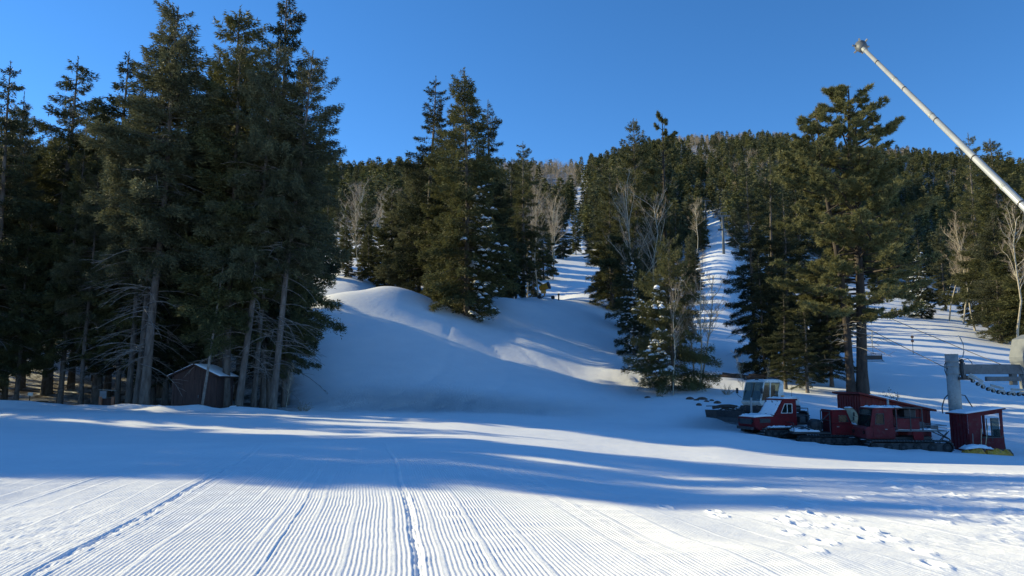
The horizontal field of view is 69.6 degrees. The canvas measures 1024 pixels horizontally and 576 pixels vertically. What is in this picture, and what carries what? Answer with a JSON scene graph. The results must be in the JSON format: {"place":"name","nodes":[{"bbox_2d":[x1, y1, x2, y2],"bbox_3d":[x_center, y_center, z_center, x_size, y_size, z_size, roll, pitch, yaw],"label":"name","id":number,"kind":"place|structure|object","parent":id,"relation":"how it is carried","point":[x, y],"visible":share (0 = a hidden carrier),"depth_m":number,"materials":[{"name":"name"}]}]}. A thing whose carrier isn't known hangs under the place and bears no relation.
{"place":"outdoors","nodes":[
{"label":"outdoors","id":0,"kind":"place"},
{"bbox_2d":[0,145,1023,565],"bbox_3d":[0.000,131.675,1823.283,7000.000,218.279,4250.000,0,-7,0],"label":"snow ground","id":1,"kind":"structure","parent":0,"point":[396,363],"depth_m":57.88,"materials":[{"name":"snow"}]},
{"bbox_2d":[0,126,32,311],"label":"fir tree","id":2,"kind":"object","parent":1,"relation":"on","point":[9,152],"visible":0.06,"depth_m":53.51,"materials":[{"name":"green plant"}]},
{"bbox_2d":[2,104,42,178],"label":"fir tree","id":3,"kind":"object","parent":1,"relation":"on","point":[20,119],"visible":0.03,"depth_m":78.67,"materials":[{"name":"green plant"}]},
{"bbox_2d":[1,91,48,372],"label":"fir tree","id":4,"kind":"object","parent":1,"relation":"on","point":[25,114],"visible":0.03,"depth_m":59.80,"materials":[{"name":"green plant"}]},
{"bbox_2d":[0,133,57,399],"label":"fir tree","id":5,"kind":"object","parent":1,"relation":"on","point":[44,219],"visible":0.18,"depth_m":53.79,"materials":[{"name":"green plant"}]},
{"bbox_2d":[0,60,62,394],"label":"fir tree","id":6,"kind":"object","parent":1,"relation":"on","point":[8,248],"visible":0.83,"depth_m":48.85,"materials":[{"name":"green plant"}]},
{"bbox_2d":[0,208,62,399],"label":"fir tree","id":7,"kind":"object","parent":1,"relation":"on","point":[33,279],"visible":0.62,"depth_m":48.74,"materials":[{"name":"green plant"}]},
{"bbox_2d":[0,56,107,395],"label":"fir tree","id":8,"kind":"object","parent":1,"relation":"on","point":[47,182],"visible":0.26,"depth_m":57.50,"materials":[{"name":"green plant"}]},
{"bbox_2d":[37,135,72,358],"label":"fir tree","id":9,"kind":"object","parent":1,"relation":"on","point":[52,143],"visible":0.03,"depth_m":67.82,"materials":[{"name":"green plant"}]},
{"bbox_2d":[14,148,109,403],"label":"fir tree","id":10,"kind":"object","parent":1,"relation":"on","point":[64,219],"visible":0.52,"depth_m":49.84,"materials":[{"name":"green plant"}]},
{"bbox_2d":[45,102,86,197],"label":"fir tree","id":11,"kind":"object","parent":1,"relation":"on","point":[66,121],"visible":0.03,"depth_m":72.84,"materials":[{"name":"green plant"}]},
{"bbox_2d":[29,110,108,389],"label":"fir tree","id":12,"kind":"object","parent":1,"relation":"on","point":[71,375],"visible":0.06,"depth_m":58.04,"materials":[{"name":"green plant"}]},
{"bbox_2d":[41,171,128,404],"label":"fir tree","id":13,"kind":"object","parent":1,"relation":"on","point":[70,271],"visible":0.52,"depth_m":49.01,"materials":[{"name":"green plant"}]},
{"bbox_2d":[33,51,139,404],"bbox_3d":[-29.282,-4.411,53.233,8.918,27.123,9.286,7,-10,-41],"label":"fir tree","id":14,"kind":"object","parent":1,"relation":"on","point":[105,112],"visible":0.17,"depth_m":51.63,"materials":[{"name":"green plant"}]},
{"bbox_2d":[74,223,158,404],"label":"fir tree","id":15,"kind":"object","parent":1,"relation":"on","point":[110,312],"visible":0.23,"depth_m":49.08,"materials":[{"name":"green plant"}]},
{"bbox_2d":[76,90,190,403],"bbox_3d":[-24.202,-2.378,47.535,7.166,21.330,7.820,0,-7,-3],"label":"fir tree","id":16,"kind":"object","parent":1,"relation":"on","point":[110,271],"visible":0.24,"depth_m":46.41,"materials":[{"name":"green plant"}]},
{"bbox_2d":[96,19,207,403],"bbox_3d":[-22.788,-4.827,46.877,7.034,26.290,5.989,6,-9,-37],"label":"fir tree","id":17,"kind":"object","parent":1,"relation":"on","point":[112,170],"visible":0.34,"depth_m":45.73,"materials":[{"name":"green plant"}]},
{"bbox_2d":[75,0,233,404],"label":"fir tree","id":18,"kind":"object","parent":1,"relation":"on","point":[145,223],"visible":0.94,"depth_m":44.84,"materials":[{"name":"green plant"}]},
{"bbox_2d":[124,157,207,404],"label":"fir tree","id":19,"kind":"object","parent":1,"relation":"on","point":[166,353],"visible":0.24,"depth_m":48.23,"materials":[{"name":"green plant"}]},
{"bbox_2d":[112,56,225,380],"bbox_3d":[-21.973,-3.947,50.794,9.010,25.687,7.658,3,-8,-24],"label":"fir tree","id":20,"kind":"object","parent":1,"relation":"on","point":[129,323],"visible":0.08,"depth_m":48.05,"materials":[{"name":"green plant"}]},
{"bbox_2d":[166,363,238,407],"bbox_3d":[-19.062,6.181,45.467,3.240,2.991,3.231,0,-7,0],"label":"wooden hut","id":21,"kind":"object","parent":1,"relation":"on","point":[192,385],"visible":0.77,"depth_m":44.15,"materials":[{"name":"brown wood"}]},
{"bbox_2d":[185,381,200,404],"bbox_3d":[-19.112,6.513,44.027,0.860,1.860,0.090,0,-7,0],"label":"door","id":22,"kind":"structure","parent":21,"relation":"in","point":[192,396],"depth_m":44.06,"materials":[{"name":"brown paint"}]},
{"bbox_2d":[165,133,244,366],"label":"fir tree","id":23,"kind":"object","parent":1,"relation":"on","point":[179,360],"visible":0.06,"depth_m":48.58,"materials":[{"name":"green plant"}]},
{"bbox_2d":[178,125,267,372],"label":"fir tree","id":24,"kind":"object","parent":1,"relation":"on","point":[219,362],"visible":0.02,"depth_m":49.63,"materials":[{"name":"green plant"}]},
{"bbox_2d":[176,5,272,364],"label":"fir tree","id":25,"kind":"object","parent":1,"relation":"on","point":[236,24],"visible":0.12,"depth_m":54.68,"materials":[{"name":"green plant"}]},
{"bbox_2d":[166,36,302,407],"bbox_3d":[-17.351,-4.140,46.816,7.948,25.019,7.688,4,-8,-28],"label":"fir tree","id":26,"kind":"object","parent":1,"relation":"on","point":[212,142],"visible":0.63,"depth_m":45.40,"materials":[{"name":"green plant"}]},
{"bbox_2d":[192,39,312,405],"bbox_3d":[-15.642,-3.954,46.189,6.950,24.363,7.190,2,-8,19],"label":"fir tree","id":27,"kind":"object","parent":1,"relation":"on","point":[262,141],"visible":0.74,"depth_m":45.17,"materials":[{"name":"green plant"}]},
{"bbox_2d":[225,120,300,407],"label":"fir tree","id":28,"kind":"object","parent":1,"relation":"on","point":[262,401],"visible":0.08,"depth_m":48.43,"materials":[{"name":"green plant"}]},
{"bbox_2d":[229,81,308,407],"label":"fir tree","id":29,"kind":"object","parent":1,"relation":"on","point":[253,401],"visible":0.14,"depth_m":46.71,"materials":[{"name":"green plant"}]},
{"bbox_2d":[218,0,341,407],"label":"fir tree","id":30,"kind":"object","parent":1,"relation":"on","point":[279,28],"visible":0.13,"depth_m":52.43,"materials":[{"name":"green plant"}]},
{"bbox_2d":[252,274,321,407],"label":"fir tree","id":31,"kind":"object","parent":1,"relation":"on","point":[289,357],"visible":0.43,"depth_m":49.81,"materials":[{"name":"green plant"}]},
{"bbox_2d":[228,46,352,408],"bbox_3d":[-13.889,-3.806,46.558,7.555,24.137,8.245,6,-8,-16],"label":"fir tree","id":32,"kind":"object","parent":1,"relation":"on","point":[277,189],"visible":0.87,"depth_m":46.01,"materials":[{"name":"green plant"}]},
{"bbox_2d":[279,144,335,383],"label":"fir tree","id":33,"kind":"object","parent":1,"relation":"on","point":[330,285],"visible":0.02,"depth_m":58.31,"materials":[{"name":"green plant"}]},
{"bbox_2d":[276,58,347,405],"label":"fir tree","id":34,"kind":"object","parent":1,"relation":"on","point":[317,316],"visible":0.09,"depth_m":54.60,"materials":[{"name":"green plant"}]},
{"bbox_2d":[338,224,352,269],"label":"conifer tree","id":35,"kind":"object","parent":1,"relation":"on","point":[342,240],"visible":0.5,"depth_m":111.49,"materials":[{"name":"green plant"}]},
{"bbox_2d":[336,204,358,254],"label":"conifer tree","id":36,"kind":"object","parent":1,"relation":"on","point":[347,208],"visible":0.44,"depth_m":141.33,"materials":[{"name":"green plant"}]},
{"bbox_2d":[353,244,370,280],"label":"conifer tree","id":37,"kind":"object","parent":1,"relation":"on","point":[361,275],"visible":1,"depth_m":100.14,"materials":[{"name":"green plant"}]},
{"bbox_2d":[346,195,379,263],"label":"conifer tree","id":38,"kind":"object","parent":1,"relation":"on","point":[364,220],"visible":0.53,"depth_m":131.00,"materials":[{"name":"green plant"}]},
{"bbox_2d":[355,226,376,277],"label":"conifer tree","id":39,"kind":"object","parent":1,"relation":"on","point":[368,240],"visible":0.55,"depth_m":107.60,"materials":[{"name":"green plant"}]},
{"bbox_2d":[368,183,401,284],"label":"conifer tree","id":40,"kind":"object","parent":1,"relation":"on","point":[383,235],"visible":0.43,"depth_m":101.23,"materials":[{"name":"green plant"}]},
{"bbox_2d":[376,238,398,286],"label":"conifer tree","id":41,"kind":"object","parent":1,"relation":"on","point":[381,280],"visible":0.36,"depth_m":97.94,"materials":[{"name":"green plant"}]},
{"bbox_2d":[374,157,436,292],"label":"conifer tree","id":42,"kind":"object","parent":1,"relation":"on","point":[389,271],"visible":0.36,"depth_m":95.79,"materials":[{"name":"green plant"}]},
{"bbox_2d":[381,76,450,289],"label":"conifer tree","id":43,"kind":"object","parent":1,"relation":"on","point":[415,214],"visible":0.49,"depth_m":93.22,"materials":[{"name":"green plant"}]},
{"bbox_2d":[410,115,483,310],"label":"conifer tree","id":44,"kind":"object","parent":1,"relation":"on","point":[438,209],"visible":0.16,"depth_m":89.22,"materials":[{"name":"green plant"}]},
{"bbox_2d":[416,67,520,322],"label":"conifer tree","id":45,"kind":"object","parent":1,"relation":"on","point":[474,208],"visible":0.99,"depth_m":80.59,"materials":[{"name":"green plant"}]},
{"bbox_2d":[455,103,528,307],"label":"conifer tree","id":46,"kind":"object","parent":1,"relation":"on","point":[491,131],"visible":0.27,"depth_m":88.35,"materials":[{"name":"green plant"}]},
{"bbox_2d":[490,168,521,296],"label":"conifer tree","id":47,"kind":"object","parent":1,"relation":"on","point":[514,274],"visible":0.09,"depth_m":100.70,"materials":[{"name":"green plant"}]},
{"bbox_2d":[495,195,522,297],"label":"conifer tree","id":48,"kind":"object","parent":1,"relation":"on","point":[507,294],"visible":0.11,"depth_m":102.43,"materials":[{"name":"green plant"}]},
{"bbox_2d":[0,441,1023,575],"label":"groomed piste","id":49,"kind":"structure","parent":1,"relation":"on","point":[330,508],"depth_m":10.47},
{"bbox_2d":[1,129,1023,275],"bbox_3d":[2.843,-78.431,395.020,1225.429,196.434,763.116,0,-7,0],"label":"conifer forest","id":50,"kind":"object","parent":1,"relation":"on","point":[694,174],"visible":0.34,"depth_m":383.87,"materials":[{"name":"plant"}]},
{"bbox_2d":[501,159,535,298],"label":"conifer tree","id":51,"kind":"object","parent":1,"relation":"on","point":[507,191],"visible":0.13,"depth_m":114.32,"materials":[{"name":"green plant"}]},
{"bbox_2d":[509,218,533,298],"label":"conifer tree","id":52,"kind":"object","parent":1,"relation":"on","point":[519,234],"visible":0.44,"depth_m":107.18,"materials":[{"name":"green plant"}]},
{"bbox_2d":[507,145,545,295],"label":"conifer tree","id":53,"kind":"object","parent":1,"relation":"on","point":[521,202],"visible":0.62,"depth_m":110.23,"materials":[{"name":"green plant"}]},
{"bbox_2d":[525,223,542,296],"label":"conifer tree","id":54,"kind":"object","parent":1,"relation":"on","point":[532,290],"visible":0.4,"depth_m":125.99,"materials":[{"name":"green plant"}]},
{"bbox_2d":[518,175,552,294],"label":"bare aspen","id":55,"kind":"object","parent":1,"relation":"on","point":[535,199],"visible":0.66,"depth_m":119.42,"materials":[{"name":"grey plant"}]},
{"bbox_2d":[532,211,559,280],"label":"conifer tree","id":56,"kind":"object","parent":1,"relation":"on","point":[545,258],"visible":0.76,"depth_m":150.73,"materials":[{"name":"green plant"}]},
{"bbox_2d":[553,201,572,258],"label":"conifer tree","id":57,"kind":"object","parent":1,"relation":"on","point":[562,246],"visible":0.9,"depth_m":193.04,"materials":[{"name":"green plant"}]},
{"bbox_2d":[568,206,583,254],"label":"conifer tree","id":58,"kind":"object","parent":1,"relation":"on","point":[575,244],"visible":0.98,"depth_m":203.34,"materials":[{"name":"green plant"}]},
{"bbox_2d":[584,169,627,311],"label":"conifer tree","id":59,"kind":"object","parent":1,"relation":"on","point":[602,252],"visible":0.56,"depth_m":113.08,"materials":[{"name":"green plant"}]},
{"bbox_2d":[602,165,660,334],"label":"bare aspen","id":60,"kind":"object","parent":1,"relation":"on","point":[625,217],"visible":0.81,"depth_m":81.46,"materials":[{"name":"grey plant"}]},
{"bbox_2d":[613,238,650,355],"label":"conifer tree","id":61,"kind":"object","parent":1,"relation":"on","point":[629,319],"visible":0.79,"depth_m":78.06,"materials":[{"name":"green plant"}]},
{"bbox_2d":[598,118,672,334],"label":"conifer tree","id":62,"kind":"object","parent":1,"relation":"on","point":[632,161],"visible":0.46,"depth_m":97.48,"materials":[{"name":"green plant"}]},
{"bbox_2d":[622,181,672,332],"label":"bare aspen","id":63,"kind":"object","parent":1,"relation":"on","point":[653,219],"visible":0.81,"depth_m":84.15,"materials":[{"name":"grey plant"}]},
{"bbox_2d":[635,211,677,352],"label":"conifer tree","id":64,"kind":"object","parent":1,"relation":"on","point":[644,256],"visible":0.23,"depth_m":84.78,"materials":[{"name":"green plant"}]},
{"bbox_2d":[643,110,684,303],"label":"conifer tree","id":65,"kind":"object","parent":1,"relation":"on","point":[665,143],"visible":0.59,"depth_m":100.74,"materials":[{"name":"green plant"}]},
{"bbox_2d":[338,131,1000,258],"bbox_3d":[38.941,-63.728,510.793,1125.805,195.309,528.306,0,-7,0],"label":"aspen forest","id":66,"kind":"object","parent":1,"relation":"on","point":[571,167],"visible":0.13,"depth_m":445.69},
{"bbox_2d":[620,234,722,396],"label":"conifer tree","id":67,"kind":"object","parent":1,"relation":"on","point":[654,350],"visible":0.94,"depth_m":59.33,"materials":[{"name":"green plant"}]},
{"bbox_2d":[666,282,685,394],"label":"bare aspen","id":68,"kind":"object","parent":1,"relation":"on","point":[671,313],"visible":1,"depth_m":57.56,"materials":[{"name":"grey plant"}]},
{"bbox_2d":[663,206,697,344],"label":"conifer tree","id":69,"kind":"object","parent":1,"relation":"on","point":[679,232],"visible":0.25,"depth_m":82.97,"materials":[{"name":"green plant"}]},
{"bbox_2d":[682,234,698,285],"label":"conifer tree","id":70,"kind":"object","parent":1,"relation":"on","point":[689,249],"visible":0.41,"depth_m":166.20,"materials":[{"name":"green plant"}]},
{"bbox_2d":[688,249,704,290],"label":"conifer tree","id":71,"kind":"object","parent":1,"relation":"on","point":[695,261],"visible":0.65,"depth_m":159.32,"materials":[{"name":"green plant"}]},
{"bbox_2d":[672,254,729,388],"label":"bare aspen","id":72,"kind":"object","parent":1,"relation":"on","point":[712,322],"visible":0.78,"depth_m":59.57,"materials":[{"name":"grey plant"}]},
{"bbox_2d":[691,206,710,250],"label":"conifer tree","id":73,"kind":"object","parent":1,"relation":"on","point":[700,241],"visible":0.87,"depth_m":232.43,"materials":[{"name":"green plant"}]},
{"bbox_2d":[726,209,745,247],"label":"conifer tree","id":74,"kind":"object","parent":1,"relation":"on","point":[735,222],"visible":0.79,"depth_m":229.11,"materials":[{"name":"green plant"}]},
{"bbox_2d":[722,372,779,379],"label":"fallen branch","id":75,"kind":"object","parent":1,"relation":"on","point":[749,376],"visible":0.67,"depth_m":67.10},
{"bbox_2d":[721,168,782,365],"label":"conifer tree","id":76,"kind":"object","parent":1,"relation":"on","point":[750,252],"visible":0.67,"depth_m":76.77,"materials":[{"name":"green plant"}]},
{"bbox_2d":[705,378,809,422],"bbox_3d":[15.668,7.146,46.831,5.303,2.788,4.236,2,-8,-17],"label":"snow groomer","id":77,"kind":"object","parent":1,"relation":"on","point":[764,391],"visible":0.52,"depth_m":46.57,"materials":[{"name":"white paint"}]},
{"bbox_2d":[738,257,789,379],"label":"conifer tree","id":78,"kind":"object","parent":1,"relation":"on","point":[767,328],"visible":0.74,"depth_m":67.98,"materials":[{"name":"green plant"}]},
{"bbox_2d":[737,394,808,438],"bbox_3d":[15.095,7.111,42.688,3.690,3.099,2.615,2,-8,-12],"label":"red snowcat","id":79,"kind":"object","parent":1,"relation":"on","point":[774,416],"visible":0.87,"depth_m":41.85,"materials":[{"name":"paint"}]},
{"bbox_2d":[743,159,803,347],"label":"conifer tree","id":80,"kind":"object","parent":1,"relation":"on","point":[771,249],"visible":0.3,"depth_m":83.33,"materials":[{"name":"green plant"}]},
{"bbox_2d":[759,293,803,388],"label":"conifer tree","id":81,"kind":"object","parent":1,"relation":"on","point":[783,374],"visible":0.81,"depth_m":62.93,"materials":[{"name":"green plant"}]},
{"bbox_2d":[755,195,818,373],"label":"conifer tree","id":82,"kind":"object","parent":1,"relation":"on","point":[777,241],"visible":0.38,"depth_m":74.82,"materials":[{"name":"green plant"}]},
{"bbox_2d":[780,307,834,392],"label":"conifer tree","id":83,"kind":"object","parent":1,"relation":"on","point":[797,364],"visible":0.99,"depth_m":59.80,"materials":[{"name":"green plant"}]},
{"bbox_2d":[762,178,855,357],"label":"conifer tree","id":84,"kind":"object","parent":1,"relation":"on","point":[810,244],"visible":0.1,"depth_m":86.96,"materials":[{"name":"green plant"}]},
{"bbox_2d":[780,407,860,445],"bbox_3d":[17.047,7.667,40.972,4.168,2.056,2.275,-1,-7,6],"label":"flatbed snowcat","id":85,"kind":"object","parent":1,"relation":"on","point":[835,428],"visible":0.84,"depth_m":40.12,"materials":[{"name":"red paint"}]},
{"bbox_2d":[794,257,852,375],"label":"conifer tree","id":86,"kind":"object","parent":1,"relation":"on","point":[818,341],"visible":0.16,"depth_m":69.49,"materials":[{"name":"green plant"}]},
{"bbox_2d":[804,283,855,386],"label":"conifer tree","id":87,"kind":"object","parent":1,"relation":"on","point":[827,347],"visible":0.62,"depth_m":65.45,"materials":[{"name":"green plant"}]},
{"bbox_2d":[764,82,942,393],"bbox_3d":[28.453,-4.183,62.025,13.870,27.258,15.059,-5,-9,33],"label":"pine tree","id":88,"kind":"object","parent":1,"relation":"on","point":[847,232],"visible":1,"depth_m":60.94,"materials":[{"name":"green plant"}]},
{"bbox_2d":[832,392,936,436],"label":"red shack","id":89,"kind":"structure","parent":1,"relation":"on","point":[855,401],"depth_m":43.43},
{"bbox_2d":[852,392,954,451],"bbox_3d":[20.769,7.079,38.973,4.829,3.148,2.455,-1,-7,5],"label":"snow groomer","id":90,"kind":"object","parent":1,"relation":"on","point":[879,429],"visible":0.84,"depth_m":38.16,"materials":[{"name":"red metal"}]},
{"bbox_2d":[873,413,888,436],"bbox_3d":[19.129,7.119,38.184,0.780,1.230,0.150,-1,-7,5],"label":"door","id":91,"kind":"structure","parent":90,"relation":"in","point":[879,431],"depth_m":38.12,"materials":[{"name":"red metal"}]},
{"bbox_2d":[901,235,938,318],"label":"conifer tree","id":92,"kind":"object","parent":1,"relation":"on","point":[921,295],"visible":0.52,"depth_m":150.44,"materials":[{"name":"green plant"}]},
{"bbox_2d":[852,38,1023,211],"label":"snow lance","id":93,"kind":"object","parent":1,"relation":"on","point":[861,46],"visible":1,"depth_m":8.49,"materials":[{"name":"metal"}]},
{"bbox_2d":[926,225,960,310],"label":"conifer tree","id":94,"kind":"object","parent":1,"relation":"on","point":[939,286],"visible":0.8,"depth_m":169.69,"materials":[{"name":"green plant"}]},
{"bbox_2d":[940,208,982,330],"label":"bare aspen","id":95,"kind":"object","parent":1,"relation":"on","point":[958,247],"visible":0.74,"depth_m":134.05,"materials":[{"name":"brown plant"}]},
{"bbox_2d":[941,185,984,321],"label":"conifer tree","id":96,"kind":"object","parent":1,"relation":"on","point":[944,296],"visible":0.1,"depth_m":152.54,"materials":[{"name":"green plant"}]},
{"bbox_2d":[943,133,1005,327],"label":"conifer tree","id":97,"kind":"object","parent":1,"relation":"on","point":[972,171],"visible":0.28,"depth_m":143.40,"materials":[{"name":"green plant"}]},
{"bbox_2d":[945,405,1005,450],"bbox_3d":[25.305,7.722,40.123,2.130,2.577,1.930,0,-7,0],"label":"operator booth","id":98,"kind":"object","parent":1,"relation":"on","point":[961,425],"visible":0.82,"depth_m":39.41,"materials":[{"name":"wood"}]},
{"bbox_2d":[942,335,1023,420],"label":"lift terminal","id":99,"kind":"object","parent":1,"relation":"on","point":[956,368],"visible":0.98,"depth_m":42.51,"materials":[{"name":"metal"}]},
{"bbox_2d":[959,444,1013,455],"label":"yellow pads","id":100,"kind":"object","parent":1,"relation":"on","point":[975,448],"visible":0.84,"depth_m":38.10,"materials":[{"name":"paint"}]},
{"bbox_2d":[951,139,1023,333],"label":"conifer tree","id":101,"kind":"object","parent":1,"relation":"on","point":[974,264],"visible":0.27,"depth_m":128.54,"materials":[{"name":"green plant"}]},
{"bbox_2d":[962,211,1018,343],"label":"conifer tree","id":102,"kind":"object","parent":1,"relation":"on","point":[986,250],"visible":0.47,"depth_m":119.14,"materials":[{"name":"green plant"}]},
{"bbox_2d":[979,193,1023,342],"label":"conifer tree","id":103,"kind":"object","parent":1,"relation":"on","point":[1009,325],"visible":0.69,"depth_m":113.12,"materials":[{"name":"green plant"}]},
{"bbox_2d":[989,163,1023,316],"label":"conifer tree","id":104,"kind":"object","parent":1,"relation":"on","point":[1007,277],"visible":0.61,"depth_m":112.10,"materials":[{"name":"green plant"}]},
{"bbox_2d":[997,199,1023,336],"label":"bare aspen","id":105,"kind":"object","parent":1,"relation":"on","point":[1016,273],"visible":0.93,"depth_m":105.07,"materials":[{"name":"beige plant"}]},
{"bbox_2d":[0,0,1023,171],"label":"sky","id":106,"kind":"structure","parent":0,"point":[565,80],"materials":[{"name":"blue"}]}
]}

